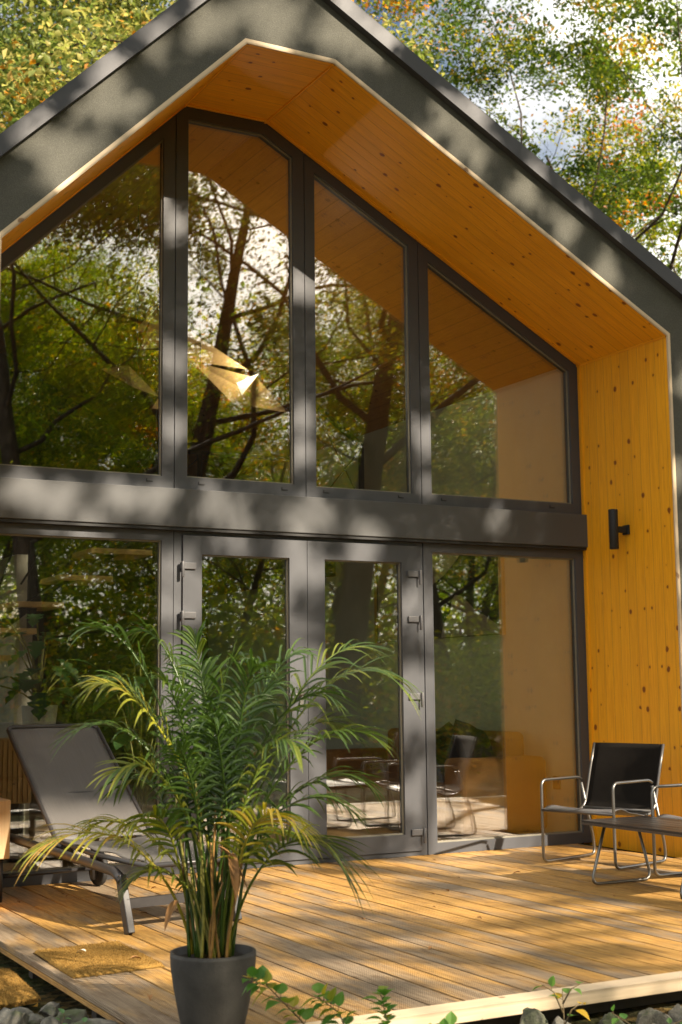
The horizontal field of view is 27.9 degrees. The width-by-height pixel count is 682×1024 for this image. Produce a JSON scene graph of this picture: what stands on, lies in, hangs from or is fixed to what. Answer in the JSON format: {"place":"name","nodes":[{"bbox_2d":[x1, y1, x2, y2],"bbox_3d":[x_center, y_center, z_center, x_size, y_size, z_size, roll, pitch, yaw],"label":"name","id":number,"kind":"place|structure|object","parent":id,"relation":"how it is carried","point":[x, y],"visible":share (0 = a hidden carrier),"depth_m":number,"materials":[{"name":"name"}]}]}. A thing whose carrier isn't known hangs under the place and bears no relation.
{"place":"outdoors","nodes":[
{"label":"outdoors","id":0,"kind":"place"},
{"bbox_2d":[0,843,681,1023],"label":"ground","id":1,"kind":"structure","parent":0,"point":[46,992],"depth_m":5.78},
{"bbox_2d":[0,1007,29,1023],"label":"rock","id":2,"kind":"object","parent":1,"relation":"on","point":[9,1016],"visible":1,"depth_m":5.09,"materials":[{"name":"grey stone"}]},
{"bbox_2d":[28,1013,44,1022],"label":"rock","id":3,"kind":"object","parent":1,"relation":"on","point":[37,1017],"visible":0.45,"depth_m":5.28,"materials":[{"name":"grey stone"}]},
{"bbox_2d":[38,1002,59,1016],"bbox_3d":[-1.148,1.982,5.455,0.117,0.058,0.093,-13,-7,41],"label":"rock","id":4,"kind":"object","parent":1,"relation":"on","point":[49,1009],"visible":0.84,"depth_m":5.42,"materials":[{"name":"grey stone"}]},
{"bbox_2d":[40,1016,60,1023],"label":"rock","id":5,"kind":"object","parent":1,"relation":"on","point":[49,1020],"visible":0.95,"depth_m":5.03,"materials":[{"name":"grey stone"}]},
{"bbox_2d":[55,1008,87,1023],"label":"weed","id":6,"kind":"object","parent":1,"relation":"on","point":[84,1019],"visible":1,"depth_m":4.84,"materials":[{"name":"green plant"}]},
{"bbox_2d":[56,1008,88,1023],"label":"rock","id":7,"kind":"object","parent":1,"relation":"on","point":[75,1015],"visible":0.66,"depth_m":5.09,"materials":[{"name":"grey stone"}]},
{"bbox_2d":[0,0,175,132],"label":"broadleaf tree","id":8,"kind":"object","parent":1,"relation":"on","point":[44,82],"visible":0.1,"depth_m":18.54,"materials":[{"name":"green plant"}]},
{"bbox_2d":[71,1018,118,1023],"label":"rock","id":9,"kind":"object","parent":1,"relation":"on","point":[96,1021],"visible":0.92,"depth_m":4.87,"materials":[{"name":"grey stone"}]},
{"bbox_2d":[0,0,516,130],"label":"broadleaf tree","id":10,"kind":"object","parent":1,"relation":"on","point":[121,10],"visible":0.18,"depth_m":24.65,"materials":[{"name":"green plant"}]},
{"bbox_2d":[0,0,681,887],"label":"house","id":11,"kind":"structure","parent":1,"relation":"on","point":[440,314],"depth_m":10.09,"materials":[{"name":"metal"}]},
{"bbox_2d":[0,738,30,863],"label":"sideboard","id":12,"kind":"object","parent":11,"relation":"on","point":[15,788],"visible":0.59,"depth_m":9.05,"materials":[{"name":"brown wood"}]},
{"bbox_2d":[0,614,94,724],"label":"potted plant","id":13,"kind":"object","parent":12,"relation":"on","point":[38,709],"visible":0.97,"depth_m":9.02,"materials":[{"name":"green plant"}]},
{"bbox_2d":[0,522,172,887],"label":"window","id":14,"kind":"structure","parent":11,"relation":"in","point":[164,538],"depth_m":8.73,"materials":[{"name":"grey metal"}]},
{"bbox_2d":[0,115,175,487],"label":"window","id":15,"kind":"structure","parent":11,"relation":"in","point":[165,135],"depth_m":9.01,"materials":[{"name":"grey metal"}]},
{"bbox_2d":[91,655,216,861],"bbox_3d":[-1.376,1.656,9.331,0.932,1.361,0.907,-6,-9,36],"label":"potted plant","id":16,"kind":"object","parent":11,"relation":"on","point":[131,709],"visible":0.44,"depth_m":9.21,"materials":[{"name":"green plant"}]},
{"bbox_2d":[102,205,286,412],"bbox_3d":[-1.135,-1.642,10.855,1.568,1.752,0.238,3,-8,-25],"label":"pendant lamp","id":17,"kind":"object","parent":11,"relation":"hanging from","point":[238,388],"visible":0.81,"depth_m":10.87,"materials":[{"name":"gold metal"}]},
{"bbox_2d":[174,107,305,496],"bbox_3d":[-0.693,-1.424,9.385,0.958,2.630,0.079,3,-8,-28],"label":"window","id":18,"kind":"structure","parent":11,"relation":"in","point":[188,115],"depth_m":9.40,"materials":[{"name":"grey metal"}]},
{"bbox_2d":[179,535,308,867],"bbox_3d":[-0.632,1.223,9.014,0.924,2.117,0.133,3,-8,-28],"label":"door","id":19,"kind":"structure","parent":11,"relation":"in","point":[294,552],"depth_m":9.14,"materials":[{"name":"grey metal"}]},
{"bbox_2d":[303,153,421,503],"bbox_3d":[0.142,-1.292,9.821,0.925,2.464,0.079,3,-8,-28],"label":"window","id":20,"kind":"structure","parent":11,"relation":"in","point":[313,171],"depth_m":9.83,"materials":[{"name":"grey metal"}]},
{"bbox_2d":[307,541,426,858],"bbox_3d":[0.167,1.272,9.457,0.898,2.117,0.105,3,-8,-28],"label":"door","id":21,"kind":"structure","parent":11,"relation":"in","point":[409,838],"depth_m":9.51,"materials":[{"name":"grey metal"}]},
{"bbox_2d":[326,728,546,835],"bbox_3d":[0.699,2.180,11.358,0.810,0.740,2.280,3,-8,-28],"label":"sofa","id":22,"kind":"object","parent":11,"relation":"on","point":[498,791],"visible":0.8,"depth_m":10.46,"materials":[{"name":"fabric"}]},
{"bbox_2d":[436,722,457,781],"bbox_3d":[0.842,1.947,10.893,0.480,0.480,0.180,-21,-19,-43],"label":"cushion","id":23,"kind":"object","parent":22,"relation":"on","point":[445,747],"visible":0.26,"depth_m":10.82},
{"bbox_2d":[453,719,493,757],"bbox_3d":[1.054,1.896,10.672,0.200,0.520,0.520,-24,-28,18],"label":"cushion","id":24,"kind":"object","parent":22,"relation":"on","point":[471,741],"visible":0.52,"depth_m":10.53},
{"bbox_2d":[374,554,505,642],"bbox_3d":[0.828,0.585,12.195,0.042,1.085,2.095,3,-8,-28],"label":"window","id":25,"kind":"structure","parent":11,"relation":"attached to","point":[468,595],"depth_m":11.84,"materials":[{"name":"green glass"}]},
{"bbox_2d":[417,242,581,513],"bbox_3d":[1.187,-0.978,10.346,1.432,1.954,0.079,3,-8,-28],"label":"window","id":26,"kind":"structure","parent":11,"relation":"in","point":[426,260],"depth_m":10.28,"materials":[{"name":"grey metal"}]},
{"bbox_2d":[422,543,591,854],"bbox_3d":[1.209,1.335,10.050,1.432,2.190,0.075,3,-8,-28],"label":"window","id":27,"kind":"structure","parent":11,"relation":"in","point":[577,602],"depth_m":10.04,"materials":[{"name":"grey metal"}]},
{"bbox_2d":[553,776,560,789],"bbox_3d":[1.651,2.073,10.526,0.017,0.100,0.080,3,-8,-28],"label":"wall outlet","id":28,"kind":"object","parent":11,"relation":"attached to","point":[556,784],"depth_m":10.51,"materials":[{"name":"plastic"}]},
{"bbox_2d":[608,509,629,549],"bbox_3d":[2.021,0.128,10.014,0.157,0.290,0.070,3,-8,-28],"label":"wall lamp","id":29,"kind":"object","parent":11,"relation":"attached to","point":[615,529],"visible":1,"depth_m":9.97,"materials":[{"name":"black metal"}]},
{"bbox_2d":[0,844,681,1023],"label":"deck","id":30,"kind":"structure","parent":1,"relation":"on","point":[568,923],"depth_m":6.46,"materials":[{"name":"brown wood"}]},
{"bbox_2d":[0,798,10,901],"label":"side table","id":31,"kind":"object","parent":30,"relation":"on","point":[5,807],"visible":1,"depth_m":7.59,"materials":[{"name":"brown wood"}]},
{"bbox_2d":[33,940,164,978],"bbox_3d":[-1.048,1.919,5.910,0.421,0.033,0.655,3,-8,-28],"label":"doormat","id":32,"kind":"object","parent":30,"relation":"on","point":[103,958],"visible":0.99,"depth_m":5.83,"materials":[{"name":"beige wicker"}]},
{"bbox_2d":[2,723,241,934],"bbox_3d":[-1.228,1.639,7.386,0.690,0.964,1.847,5,-9,-36],"label":"sun lounger","id":33,"kind":"object","parent":30,"relation":"on","point":[62,780],"visible":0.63,"depth_m":7.67,"materials":[{"name":"fabric"}]},
{"bbox_2d":[9,610,423,1023],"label":"potted palm","id":34,"kind":"object","parent":30,"relation":"on","point":[211,962],"visible":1,"depth_m":4.67,"materials":[{"name":"plant"}]},
{"bbox_2d":[540,742,666,869],"bbox_3d":[1.735,1.913,9.035,0.638,0.760,0.580,7,-10,-44],"label":"armchair","id":35,"kind":"object","parent":30,"relation":"on","point":[623,778],"visible":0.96,"depth_m":9.16,"materials":[{"name":"metal"}]},
{"bbox_2d":[581,816,681,898],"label":"table","id":36,"kind":"object","parent":30,"relation":"on","point":[657,825],"visible":1,"depth_m":7.97,"materials":[{"name":"metal"}]},
{"bbox_2d":[650,783,681,876],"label":"armchair","id":37,"kind":"object","parent":30,"relation":"on","point":[653,835],"visible":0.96,"depth_m":8.28,"materials":[{"name":"metal"}]},
{"bbox_2d":[242,965,457,1023],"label":"bramble bush","id":38,"kind":"object","parent":1,"relation":"on","point":[262,972],"visible":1,"depth_m":4.31,"materials":[{"name":"green plant"}]},
{"bbox_2d":[30,14,681,276],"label":"broadleaf tree","id":39,"kind":"object","parent":1,"relation":"on","point":[517,111],"depth_m":64.37,"materials":[{"name":"green plant"}]},
{"bbox_2d":[352,0,681,273],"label":"broadleaf tree","id":40,"kind":"object","parent":1,"relation":"on","point":[600,68],"visible":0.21,"depth_m":29.42,"materials":[{"name":"green plant"}]},
{"bbox_2d":[357,0,681,237],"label":"broadleaf tree","id":41,"kind":"object","parent":1,"relation":"on","point":[625,208],"visible":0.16,"depth_m":31.82,"materials":[{"name":"green plant"}]},
{"bbox_2d":[520,1007,547,1023],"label":"rock","id":42,"kind":"object","parent":1,"relation":"on","point":[532,1016],"visible":1,"depth_m":4.92,"materials":[{"name":"grey stone"}]},
{"bbox_2d":[552,1016,569,1023],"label":"rock","id":43,"kind":"object","parent":1,"relation":"on","point":[558,1020],"visible":0.77,"depth_m":4.99,"materials":[{"name":"grey stone"}]},
{"bbox_2d":[533,975,589,1023],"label":"seedling","id":44,"kind":"object","parent":1,"relation":"on","point":[551,981],"visible":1,"depth_m":4.79,"materials":[{"name":"green plant"}]},
{"bbox_2d":[598,1012,624,1023],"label":"rock","id":45,"kind":"object","parent":1,"relation":"on","point":[607,1018],"visible":0.83,"depth_m":5.11,"materials":[{"name":"grey stone"}]},
{"bbox_2d":[543,1,681,278],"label":"broadleaf tree","id":46,"kind":"object","parent":1,"relation":"on","point":[677,266],"visible":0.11,"depth_m":37.71,"materials":[{"name":"green plant"}]},
{"bbox_2d":[611,1004,681,1023],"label":"weed","id":47,"kind":"object","parent":1,"relation":"on","point":[625,1016],"visible":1,"depth_m":4.95,"materials":[{"name":"green plant"}]},
{"bbox_2d":[636,1007,674,1023],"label":"rock","id":48,"kind":"object","parent":1,"relation":"on","point":[649,1015],"visible":0.94,"depth_m":5.18,"materials":[{"name":"grey stone"}]},
{"bbox_2d":[668,1004,681,1023],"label":"rock","id":49,"kind":"object","parent":1,"relation":"on","point":[675,1013],"visible":0.84,"depth_m":5.24,"materials":[{"name":"grey stone"}]},
{"bbox_2d":[0,1005,681,1023],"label":"gravel","id":50,"kind":"structure","parent":0,"point":[25,1009],"depth_m":5.35,"materials":[{"name":"grey gravel"}]},
{"bbox_2d":[0,967,40,1008],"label":"doormat","id":51,"kind":"object","parent":50,"relation":"on","point":[16,990],"visible":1,"depth_m":5.62,"materials":[{"name":"brown wicker"}]},
{"bbox_2d":[0,0,681,277],"label":"sky","id":52,"kind":"structure","parent":0,"point":[538,116],"materials":[{"name":"white"}]}
]}

